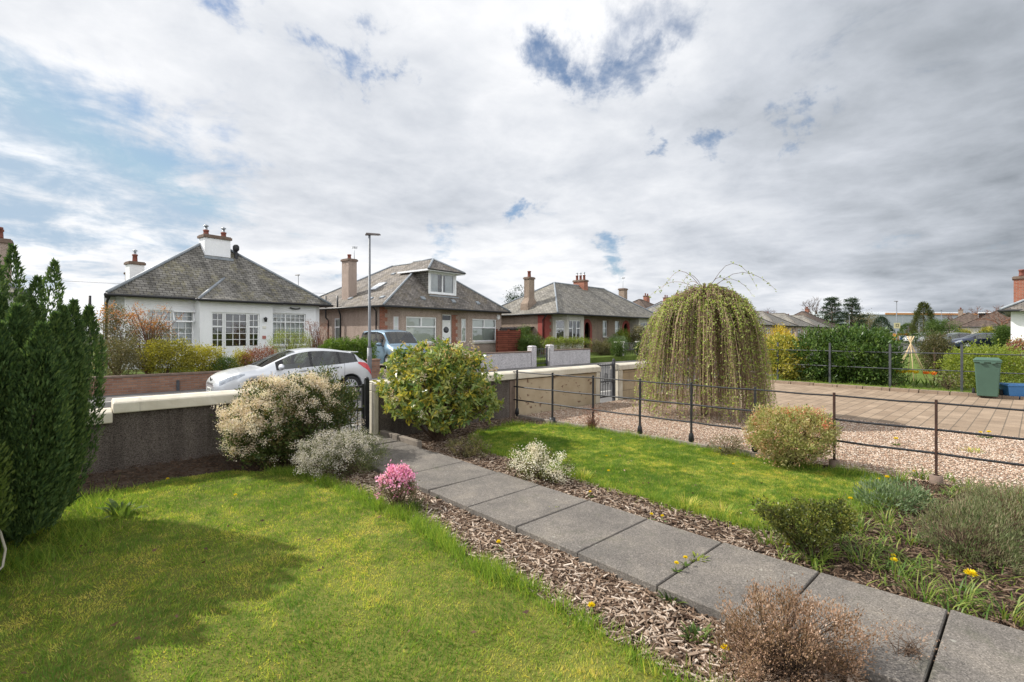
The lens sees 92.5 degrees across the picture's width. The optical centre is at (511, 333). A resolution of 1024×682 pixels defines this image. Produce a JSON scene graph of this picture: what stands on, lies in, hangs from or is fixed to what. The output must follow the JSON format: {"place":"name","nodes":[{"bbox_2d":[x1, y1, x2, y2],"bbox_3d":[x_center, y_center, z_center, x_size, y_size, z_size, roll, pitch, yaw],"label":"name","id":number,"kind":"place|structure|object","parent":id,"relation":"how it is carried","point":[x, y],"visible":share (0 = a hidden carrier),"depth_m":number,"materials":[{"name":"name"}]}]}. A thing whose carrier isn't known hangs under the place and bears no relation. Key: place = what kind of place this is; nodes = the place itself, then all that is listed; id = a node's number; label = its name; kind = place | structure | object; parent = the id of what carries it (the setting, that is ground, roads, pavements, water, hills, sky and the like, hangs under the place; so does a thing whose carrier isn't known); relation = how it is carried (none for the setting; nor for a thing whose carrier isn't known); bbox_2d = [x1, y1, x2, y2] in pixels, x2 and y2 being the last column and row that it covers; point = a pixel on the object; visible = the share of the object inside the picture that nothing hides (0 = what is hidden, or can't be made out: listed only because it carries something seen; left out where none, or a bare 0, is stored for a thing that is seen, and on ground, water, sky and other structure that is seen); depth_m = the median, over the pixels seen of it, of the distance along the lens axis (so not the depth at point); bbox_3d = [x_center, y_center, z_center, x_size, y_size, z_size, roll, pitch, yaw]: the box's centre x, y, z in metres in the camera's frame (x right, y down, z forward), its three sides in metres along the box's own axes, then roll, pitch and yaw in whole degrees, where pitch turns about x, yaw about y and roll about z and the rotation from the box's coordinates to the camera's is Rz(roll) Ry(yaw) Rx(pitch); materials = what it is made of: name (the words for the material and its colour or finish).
{"place":"outdoors","nodes":[
{"label":"outdoors","id":0,"kind":"place"},
{"bbox_2d":[0,476,173,589],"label":"edge grass","id":1,"kind":"structure","parent":0,"point":[66,533],"depth_m":3.73,"materials":[{"name":"green plant"}]},
{"bbox_2d":[65,448,319,495],"bbox_3d":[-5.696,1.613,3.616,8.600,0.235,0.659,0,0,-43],"label":"wall foot bed","id":2,"kind":"object","parent":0,"point":[134,470],"depth_m":5.45,"materials":[{"name":"soil"}]},
{"bbox_2d":[210,358,365,471],"bbox_3d":[-2.701,0.961,6.062,1.793,1.301,1.115,0,0,-43],"label":"flowering shrub","id":3,"kind":"object","parent":2,"relation":"on","point":[285,416],"visible":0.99,"depth_m":5.77,"materials":[{"name":"beige plant"}]},
{"bbox_2d":[87,348,302,375],"bbox_3d":[-34.249,1.685,21.771,39.600,0.590,41.440,0,0,-43],"label":"white house garden","id":4,"kind":"object","parent":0,"point":[134,372],"depth_m":17.85,"materials":[{"name":"plant"}]},
{"bbox_2d":[0,227,30,306],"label":"bungalow","id":5,"kind":"object","parent":4,"relation":"on","point":[4,242],"visible":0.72,"depth_m":17.17,"materials":[{"name":"brown stone"}]},
{"bbox_2d":[90,300,141,374],"bbox_3d":[-13.329,0.142,16.498,1.626,2.558,1.502,0,0,-28],"label":"shrub","id":6,"kind":"object","parent":4,"relation":"on","point":[114,327],"visible":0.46,"depth_m":16.41,"materials":[{"name":"brown plant"}]},
{"bbox_2d":[90,329,149,375],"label":"shrub","id":7,"kind":"object","parent":4,"relation":"on","point":[119,347],"visible":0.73,"depth_m":15.12,"materials":[{"name":"green plant"}]},
{"bbox_2d":[123,313,175,374],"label":"shrub","id":8,"kind":"object","parent":4,"relation":"on","point":[154,334],"visible":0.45,"depth_m":16.38,"materials":[{"name":"brown plant"}]},
{"bbox_2d":[116,302,183,373],"bbox_3d":[-12.051,0.164,16.375,1.844,2.456,1.191,0,0,-43],"label":"tree","id":9,"kind":"object","parent":4,"relation":"on","point":[144,322],"visible":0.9,"depth_m":16.30,"materials":[{"name":"orange plant"}]},
{"bbox_2d":[135,336,202,373],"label":"shrub","id":10,"kind":"object","parent":4,"relation":"on","point":[166,349],"visible":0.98,"depth_m":15.95,"materials":[{"name":"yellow plant"}]},
{"bbox_2d":[180,341,227,371],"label":"shrub","id":11,"kind":"object","parent":4,"relation":"on","point":[204,359],"visible":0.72,"depth_m":16.85,"materials":[{"name":"yellow plant"}]},
{"bbox_2d":[88,225,333,369],"bbox_3d":[-15.726,-1.810,24.291,10.408,6.479,9.454,0,0,36],"label":"bungalow","id":12,"kind":"object","parent":4,"relation":"on","point":[217,290],"visible":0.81,"depth_m":21.62,"materials":[{"name":"white concrete"}]},
{"bbox_2d":[147,310,193,347],"bbox_3d":[-13.819,-0.205,19.866,0.260,1.630,1.840,0,0,36],"label":"window","id":13,"kind":"structure","parent":12,"relation":"in","point":[187,327],"depth_m":20.14,"materials":[{"name":"white glass"}]},
{"bbox_2d":[212,312,258,360],"bbox_3d":[-12.255,0.140,21.535,0.568,2.260,2.200,0,0,36],"label":"window","id":14,"kind":"structure","parent":12,"relation":"in","point":[237,330],"depth_m":21.65,"materials":[{"name":"white glass"}]},
{"bbox_2d":[273,313,307,346],"bbox_3d":[-10.940,-0.195,23.827,0.260,1.750,2.120,0,0,36],"label":"window","id":15,"kind":"structure","parent":12,"relation":"in","point":[290,321],"depth_m":23.99,"materials":[{"name":"white glass"}]},
{"bbox_2d":[238,342,283,366],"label":"shrub","id":16,"kind":"object","parent":4,"relation":"on","point":[262,353],"visible":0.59,"depth_m":17.67,"materials":[{"name":"red plant"}]},
{"bbox_2d":[265,326,315,364],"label":"shrub","id":17,"kind":"object","parent":4,"relation":"on","point":[288,360],"visible":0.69,"depth_m":19.54,"materials":[{"name":"green plant"}]},
{"bbox_2d":[317,335,379,362],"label":"hedge","id":18,"kind":"object","parent":4,"relation":"on","point":[347,344],"visible":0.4,"depth_m":20.50,"materials":[{"name":"green plant"}]},
{"bbox_2d":[0,470,682,681],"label":"lawn","id":19,"kind":"structure","parent":0,"point":[356,626],"depth_m":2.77,"materials":[{"name":"green plant"}]},
{"bbox_2d":[95,498,148,518],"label":"broad leaf weed","id":20,"kind":"object","parent":19,"relation":"on","point":[125,509],"visible":0.94,"depth_m":4.23,"materials":[{"name":"green plant"}]},
{"bbox_2d":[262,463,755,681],"bbox_3d":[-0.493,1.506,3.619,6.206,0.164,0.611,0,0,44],"label":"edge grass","id":21,"kind":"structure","parent":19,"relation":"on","point":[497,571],"depth_m":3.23,"materials":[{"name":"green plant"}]},
{"bbox_2d":[380,364,416,376],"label":"garden wall","id":22,"kind":"structure","parent":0,"point":[381,366],"depth_m":22.40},
{"bbox_2d":[361,329,427,367],"bbox_3d":[-5.655,0.718,23.297,2.294,1.820,4.400,0,0,-39],"label":"people carrier","id":23,"kind":"object","parent":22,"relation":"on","point":[391,340],"visible":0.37,"depth_m":22.97,"materials":[{"name":"blue paint"}]},
{"bbox_2d":[88,349,811,402],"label":"pavement","id":24,"kind":"structure","parent":0,"point":[109,397],"depth_m":15.66,"materials":[{"name":"beige concrete"}]},
{"bbox_2d":[365,233,380,373],"bbox_3d":[-5.237,-0.990,18.475,0.566,5.570,0.177,0,0,-13],"label":"street lamp","id":25,"kind":"object","parent":24,"relation":"on","point":[369,348],"visible":0.87,"depth_m":18.41,"materials":[{"name":"grey metal"}]},
{"bbox_2d":[457,355,545,366],"bbox_3d":[-13.039,1.725,41.549,9.600,0.510,41.440,0,0,-43],"label":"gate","id":26,"kind":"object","parent":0,"point":[540,360],"visible":0.07,"depth_m":27.00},
{"bbox_2d":[319,246,511,352],"bbox_3d":[-7.467,-1.895,33.626,10.266,6.950,11.166,0,0,38],"label":"bungalow","id":27,"kind":"object","parent":26,"relation":"on","point":[423,300],"visible":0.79,"depth_m":30.10,"materials":[{"name":"brown stone"}]},
{"bbox_2d":[406,316,437,344],"bbox_3d":[-5.363,-0.195,28.967,0.240,1.750,2.560,0,0,38],"label":"window","id":28,"kind":"structure","parent":27,"relation":"in","point":[428,328],"depth_m":29.20,"materials":[{"name":"white glass"}]},
{"bbox_2d":[430,272,453,294],"bbox_3d":[-4.433,-3.130,30.920,0.144,1.380,2.140,0,0,38],"label":"dormer window","id":29,"kind":"structure","parent":27,"relation":"in","point":[449,279],"depth_m":30.87,"materials":[{"name":"white glass"}]},
{"bbox_2d":[472,319,495,343],"bbox_3d":[-1.897,-0.195,33.404,0.240,1.750,2.660,0,0,38],"label":"window","id":30,"kind":"structure","parent":27,"relation":"in","point":[487,333],"depth_m":33.51,"materials":[{"name":"white glass"}]},
{"bbox_2d":[496,329,520,351],"bbox_3d":[-0.215,0.755,31.391,2.000,2.050,0.132,0,0,-40],"label":"board fence","id":31,"kind":"object","parent":26,"relation":"on","point":[507,341],"visible":0.68,"depth_m":31.24,"materials":[{"name":"red wood"}]},
{"bbox_2d":[515,332,544,354],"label":"shrub","id":32,"kind":"object","parent":26,"relation":"on","point":[530,341],"visible":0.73,"depth_m":31.57,"materials":[{"name":"green plant"}]},
{"bbox_2d":[96,343,926,425],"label":"road","id":33,"kind":"structure","parent":0,"point":[906,346],"depth_m":19.24,"materials":[{"name":"grey asphalt"}]},
{"bbox_2d":[206,348,371,395],"bbox_3d":[-6.524,1.184,14.649,4.380,1.488,2.294,0,0,-42],"label":"hatchback","id":34,"kind":"object","parent":33,"relation":"on","point":[355,369],"visible":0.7,"depth_m":14.41,"materials":[{"name":"silver metal"}]},
{"bbox_2d":[905,301,937,344],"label":"conifer tree","id":35,"kind":"object","parent":33,"relation":"on","point":[917,316],"visible":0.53,"depth_m":74.81,"materials":[{"name":"green plant"}]},
{"bbox_2d":[884,329,995,345],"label":"hedge","id":36,"kind":"object","parent":33,"relation":"on","point":[908,342],"visible":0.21,"depth_m":58.79,"materials":[{"name":"green plant"}]},
{"bbox_2d":[0,0,1023,333],"label":"sky","id":37,"kind":"structure","parent":0,"point":[871,151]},
{"bbox_2d":[252,417,1023,681],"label":"garden soil","id":38,"kind":"structure","parent":0,"point":[879,576],"depth_m":3.42,"materials":[{"name":"brown soil"}]},
{"bbox_2d":[0,439,17,530],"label":"conifer","id":39,"kind":"object","parent":38,"relation":"on","point":[3,482],"visible":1,"depth_m":3.06,"materials":[{"name":"green plant"}]},
{"bbox_2d":[0,243,110,547],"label":"conifer","id":40,"kind":"object","parent":38,"relation":"on","point":[47,415],"visible":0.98,"depth_m":3.57,"materials":[{"name":"green plant"}]},
{"bbox_2d":[380,430,421,447],"bbox_3d":[-1.617,1.550,7.072,0.080,0.160,1.050,0,0,-43],"label":"path edging","id":41,"kind":"object","parent":38,"relation":"on","point":[404,439],"visible":0.51,"depth_m":6.98,"materials":[{"name":"concrete"}]},
{"bbox_2d":[505,438,576,484],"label":"flowering shrub","id":42,"kind":"object","parent":38,"relation":"on","point":[537,459],"visible":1,"depth_m":5.22,"materials":[{"name":"white plant"}]},
{"bbox_2d":[451,416,709,448],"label":"bark mulch","id":43,"kind":"object","parent":38,"relation":"on","point":[485,424],"visible":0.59,"depth_m":8.56,"materials":[{"name":"brown wood"}]},
{"bbox_2d":[311,465,868,681],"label":"bark mulch","id":44,"kind":"object","parent":38,"relation":"on","point":[548,559],"visible":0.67,"depth_m":2.94,"materials":[{"name":"brown wood"}]},
{"bbox_2d":[288,426,392,480],"bbox_3d":[-1.873,1.300,5.452,1.074,0.606,0.996,0,0,-43],"label":"heather bush","id":45,"kind":"object","parent":44,"relation":"on","point":[341,440],"visible":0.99,"depth_m":5.32,"materials":[{"name":"grey plant"}]},
{"bbox_2d":[373,460,420,507],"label":"azalea","id":46,"kind":"object","parent":44,"relation":"on","point":[392,478],"visible":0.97,"depth_m":4.42,"materials":[{"name":"pink plant"}]},
{"bbox_2d":[677,622,717,644],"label":"weed","id":47,"kind":"object","parent":44,"relation":"on","point":[693,627],"visible":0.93,"depth_m":2.56,"materials":[{"name":"green plant"}]},
{"bbox_2d":[703,571,888,681],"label":"dry heather","id":48,"kind":"object","parent":44,"relation":"on","point":[786,659],"visible":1,"depth_m":2.25,"materials":[{"name":"brown plant"}]},
{"bbox_2d":[406,431,839,563],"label":"bark mulch","id":49,"kind":"object","parent":38,"relation":"on","point":[598,497],"visible":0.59,"depth_m":4.56,"materials":[{"name":"brown wood"}]},
{"bbox_2d":[371,335,503,442],"bbox_3d":[-1.065,0.811,7.226,2.013,1.586,1.472,0,0,-43],"label":"rhododendron bush","id":50,"kind":"object","parent":49,"relation":"on","point":[437,368],"visible":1,"depth_m":6.88,"materials":[{"name":"green plant"}]},
{"bbox_2d":[443,433,493,457],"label":"shrub","id":51,"kind":"object","parent":49,"relation":"on","point":[471,451],"visible":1,"depth_m":6.25,"materials":[{"name":"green plant"}]},
{"bbox_2d":[518,414,771,458],"bbox_3d":[1.752,1.612,7.754,4.540,0.136,0.117,0,0,44],"label":"fence edging","id":52,"kind":"object","parent":38,"relation":"on","point":[526,417],"visible":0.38,"depth_m":7.49,"materials":[{"name":"concrete"}]},
{"bbox_2d":[513,370,1023,484],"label":"rail fence","id":53,"kind":"object","parent":52,"relation":"on","point":[935,478],"visible":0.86,"depth_m":5.98,"materials":[{"name":"black metal"}]},
{"bbox_2d":[741,403,845,469],"bbox_3d":[3.336,1.215,5.889,1.174,0.769,1.046,0,0,-43],"label":"red tipped shrub","id":54,"kind":"object","parent":38,"relation":"on","point":[792,445],"visible":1,"depth_m":5.69,"materials":[{"name":"green plant"}]},
{"bbox_2d":[748,491,864,554],"bbox_3d":[2.126,1.371,3.537,0.792,0.451,0.493,0,0,-24],"label":"evergreen shrub","id":55,"kind":"object","parent":38,"relation":"on","point":[824,521],"visible":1,"depth_m":3.49,"materials":[{"name":"green plant"}]},
{"bbox_2d":[852,473,938,516],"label":"silver leaf plant","id":56,"kind":"object","parent":38,"relation":"on","point":[888,490],"visible":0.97,"depth_m":4.40,"materials":[{"name":"plant"}]},
{"bbox_2d":[768,479,1023,630],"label":"bark mulch","id":57,"kind":"object","parent":38,"relation":"on","point":[1003,587],"visible":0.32,"depth_m":3.32,"materials":[{"name":"brown wood"}]},
{"bbox_2d":[869,486,1023,591],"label":"bed ground cover","id":58,"kind":"object","parent":57,"relation":"on","point":[938,561],"visible":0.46,"depth_m":3.46,"materials":[{"name":"green plant"}]},
{"bbox_2d":[905,488,1023,575],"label":"lavender bush","id":59,"kind":"object","parent":57,"relation":"on","point":[975,545],"visible":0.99,"depth_m":3.43,"materials":[{"name":"green plant"}]},
{"bbox_2d":[957,582,1023,626],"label":"bulb leaf clump","id":60,"kind":"object","parent":57,"relation":"on","point":[1004,615],"visible":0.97,"depth_m":2.75,"materials":[{"name":"green plant"}]},
{"bbox_2d":[770,515,1023,619],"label":"bed ground cover","id":61,"kind":"object","parent":38,"relation":"on","point":[880,545],"visible":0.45,"depth_m":3.30,"materials":[{"name":"green plant"}]},
{"bbox_2d":[890,561,947,605],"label":"bulb leaf clump","id":62,"kind":"object","parent":38,"relation":"on","point":[913,588],"visible":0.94,"depth_m":2.98,"materials":[{"name":"green plant"}]},
{"bbox_2d":[832,471,1023,519],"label":"bed ground cover","id":63,"kind":"object","parent":38,"relation":"on","point":[953,477],"visible":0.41,"depth_m":4.59,"materials":[{"name":"green plant"}]},
{"bbox_2d":[923,571,1005,609],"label":"bulb leaf clump","id":64,"kind":"object","parent":38,"relation":"on","point":[965,591],"visible":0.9,"depth_m":2.94,"materials":[{"name":"green plant"}]},
{"bbox_2d":[946,472,1023,542],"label":"lavender bush","id":65,"kind":"object","parent":38,"relation":"on","point":[1014,494],"visible":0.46,"depth_m":3.90,"materials":[{"name":"green plant"}]},
{"bbox_2d":[341,346,951,430],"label":"pavement","id":66,"kind":"structure","parent":0,"point":[606,399],"depth_m":13.41,"materials":[{"name":"grey concrete"}]},
{"bbox_2d":[75,387,323,474],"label":"garden wall","id":67,"kind":"structure","parent":66,"relation":"on","point":[147,430],"depth_m":5.61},
{"bbox_2d":[324,377,369,435],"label":"iron gate","id":68,"kind":"structure","parent":67,"relation":"attached to","point":[365,397],"depth_m":7.39,"materials":[{"name":"black metal"}]},
{"bbox_2d":[370,365,600,434],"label":"garden wall","id":69,"kind":"structure","parent":66,"relation":"on","point":[505,391],"depth_m":9.68,"materials":[{"name":"beige paint"}]},
{"bbox_2d":[597,359,614,400],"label":"iron gate","id":70,"kind":"structure","parent":69,"relation":"attached to","point":[612,376],"depth_m":11.65,"materials":[{"name":"black metal"}]},
{"bbox_2d":[615,361,652,400],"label":"garden wall","id":71,"kind":"structure","parent":66,"relation":"on","point":[626,371],"depth_m":11.99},
{"bbox_2d":[920,318,962,338],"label":"tree","id":72,"kind":"object","parent":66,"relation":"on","point":[933,327],"visible":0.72,"depth_m":65.80,"materials":[{"name":"green plant"}]},
{"bbox_2d":[958,311,1010,335],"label":"bungalow","id":73,"kind":"object","parent":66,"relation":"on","point":[976,324],"visible":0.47,"depth_m":85.62,"materials":[{"name":"brown tile"}]},
{"bbox_2d":[321,433,1023,681],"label":"garden path","id":74,"kind":"structure","parent":0,"point":[644,552],"depth_m":3.15,"materials":[{"name":"grey concrete"}]},
{"bbox_2d":[870,609,945,668],"bbox_3d":[1.883,1.450,2.353,0.351,0.163,0.293,0,0,-43],"label":"dry shrub","id":75,"kind":"object","parent":74,"relation":"on","point":[911,649],"visible":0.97,"depth_m":2.34,"materials":[{"name":"brown plant"}]},
{"bbox_2d":[467,419,903,533],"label":"lawn","id":76,"kind":"structure","parent":0,"point":[780,467],"depth_m":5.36,"materials":[{"name":"green plant"}]},
{"bbox_2d":[709,432,747,456],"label":"dry shrub","id":77,"kind":"object","parent":76,"relation":"on","point":[732,448],"visible":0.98,"depth_m":6.40,"materials":[{"name":"beige plant"}]},
{"bbox_2d":[540,341,912,362],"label":"gardens","id":78,"kind":"object","parent":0,"point":[629,356],"visible":0.07,"depth_m":32.26,"materials":[{"name":"green plant"}]},
{"bbox_2d":[539,335,592,356],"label":"hedge","id":79,"kind":"object","parent":78,"relation":"on","point":[566,341],"visible":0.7,"depth_m":31.19,"materials":[{"name":"green plant"}]},
{"bbox_2d":[501,271,655,353],"bbox_3d":[5.896,-1.945,42.743,7.916,7.050,16.916,0,0,42],"label":"semi detached bungalow","id":80,"kind":"object","parent":78,"relation":"on","point":[580,307],"visible":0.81,"depth_m":38.50,"materials":[{"name":"grey tile"}]},
{"bbox_2d":[756,311,797,336],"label":"bungalow","id":81,"kind":"object","parent":78,"relation":"on","point":[772,318],"visible":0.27,"depth_m":70.67,"materials":[{"name":"grey tile"}]},
{"bbox_2d":[767,311,815,342],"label":"bungalow","id":82,"kind":"object","parent":78,"relation":"on","point":[794,320],"visible":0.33,"depth_m":78.58,"materials":[{"name":"grey tile"}]},
{"bbox_2d":[819,296,846,325],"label":"conifer tree","id":83,"kind":"object","parent":78,"relation":"on","point":[833,315],"visible":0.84,"depth_m":119.54,"materials":[{"name":"green plant"}]},
{"bbox_2d":[839,296,868,326],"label":"conifer tree","id":84,"kind":"object","parent":78,"relation":"on","point":[852,301],"visible":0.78,"depth_m":121.49,"materials":[{"name":"green plant"}]},
{"bbox_2d":[793,311,977,333],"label":"warehouse","id":85,"kind":"structure","parent":78,"relation":"on","point":[904,317],"depth_m":196.84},
{"bbox_2d":[527,397,1023,495],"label":"gravel ground","id":86,"kind":"structure","parent":0,"point":[853,450],"depth_m":7.16,"materials":[{"name":"beige gravel"}]},
{"bbox_2d":[631,261,776,426],"bbox_3d":[3.734,0.119,9.458,2.521,3.051,2.526,0,0,-14],"label":"weeping tree","id":87,"kind":"object","parent":86,"relation":"on","point":[715,312],"visible":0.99,"depth_m":8.92,"materials":[{"name":"green plant"}]},
{"bbox_2d":[658,380,1023,436],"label":"driveway","id":88,"kind":"structure","parent":0,"point":[985,420],"depth_m":10.64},
{"bbox_2d":[757,380,1023,399],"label":"driveway edging","id":89,"kind":"object","parent":88,"relation":"on","point":[899,389],"visible":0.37,"depth_m":13.55,"materials":[{"name":"beige concrete"}]},
{"bbox_2d":[768,348,1023,399],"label":"neighbour garden","id":90,"kind":"object","parent":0,"point":[920,376],"depth_m":16.63,"materials":[{"name":"green plant"}]},
{"bbox_2d":[764,332,812,379],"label":"variegated shrub","id":91,"kind":"object","parent":90,"relation":"on","point":[785,345],"visible":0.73,"depth_m":16.92,"materials":[{"name":"yellow plant"}]},
{"bbox_2d":[785,319,909,385],"bbox_3d":[10.876,0.616,16.092,2.193,2.196,3.423,0,0,-43],"label":"laurel hedge","id":92,"kind":"object","parent":90,"relation":"on","point":[856,338],"visible":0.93,"depth_m":15.64,"materials":[{"name":"green plant"}]},
{"bbox_2d":[765,342,1023,391],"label":"rail fence","id":93,"kind":"object","parent":90,"relation":"on","point":[961,353],"visible":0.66,"depth_m":14.58,"materials":[{"name":"metal"}]},
{"bbox_2d":[912,329,958,373],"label":"shrub","id":94,"kind":"object","parent":90,"relation":"on","point":[940,346],"visible":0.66,"depth_m":19.23,"materials":[{"name":"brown plant"}]},
{"bbox_2d":[948,333,996,348],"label":"estate car","id":95,"kind":"object","parent":90,"relation":"on","point":[964,339],"visible":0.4,"depth_m":45.65,"materials":[{"name":"blue paint"}]},
{"bbox_2d":[931,338,1023,388],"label":"shrub","id":96,"kind":"object","parent":90,"relation":"on","point":[1015,366],"visible":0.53,"depth_m":13.84,"materials":[{"name":"green plant"}]},
{"bbox_2d":[972,357,1002,396],"bbox_3d":[11.889,1.110,12.264,0.560,1.000,0.689,0,0,43],"label":"wheelie bin","id":97,"kind":"object","parent":90,"relation":"on","point":[987,372],"visible":0.93,"depth_m":12.07,"materials":[{"name":"green plastic"}]},
{"bbox_2d":[988,323,1010,347],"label":"topiary shrub","id":98,"kind":"object","parent":90,"relation":"on","point":[1003,333],"visible":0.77,"depth_m":43.59,"materials":[{"name":"green plant"}]},
{"bbox_2d":[997,269,1023,363],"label":"bungalow","id":99,"kind":"object","parent":90,"relation":"on","point":[1014,311],"visible":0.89,"depth_m":23.92,"materials":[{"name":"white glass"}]},
{"bbox_2d":[999,383,1023,398],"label":"recycling box","id":100,"kind":"object","parent":90,"relation":"on","point":[1012,389],"visible":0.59,"depth_m":11.97,"materials":[{"name":"blue plastic"}]},
{"label":"ground","id":101,"kind":"structure","parent":0,"visible":0},
{"bbox_2d":[89,359,380,395],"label":"garden wall","id":102,"kind":"structure","parent":101,"relation":"on","point":[133,384],"depth_m":15.03,"materials":[{"name":"brown brick"}]},
{"bbox_2d":[475,346,536,370],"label":"garden wall","id":103,"kind":"structure","parent":101,"relation":"on","point":[515,359],"depth_m":25.18,"materials":[{"name":"paint"}]},
{"bbox_2d":[545,344,589,365],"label":"garden wall","id":104,"kind":"structure","parent":101,"relation":"on","point":[567,356],"depth_m":28.13,"materials":[{"name":"stone"}]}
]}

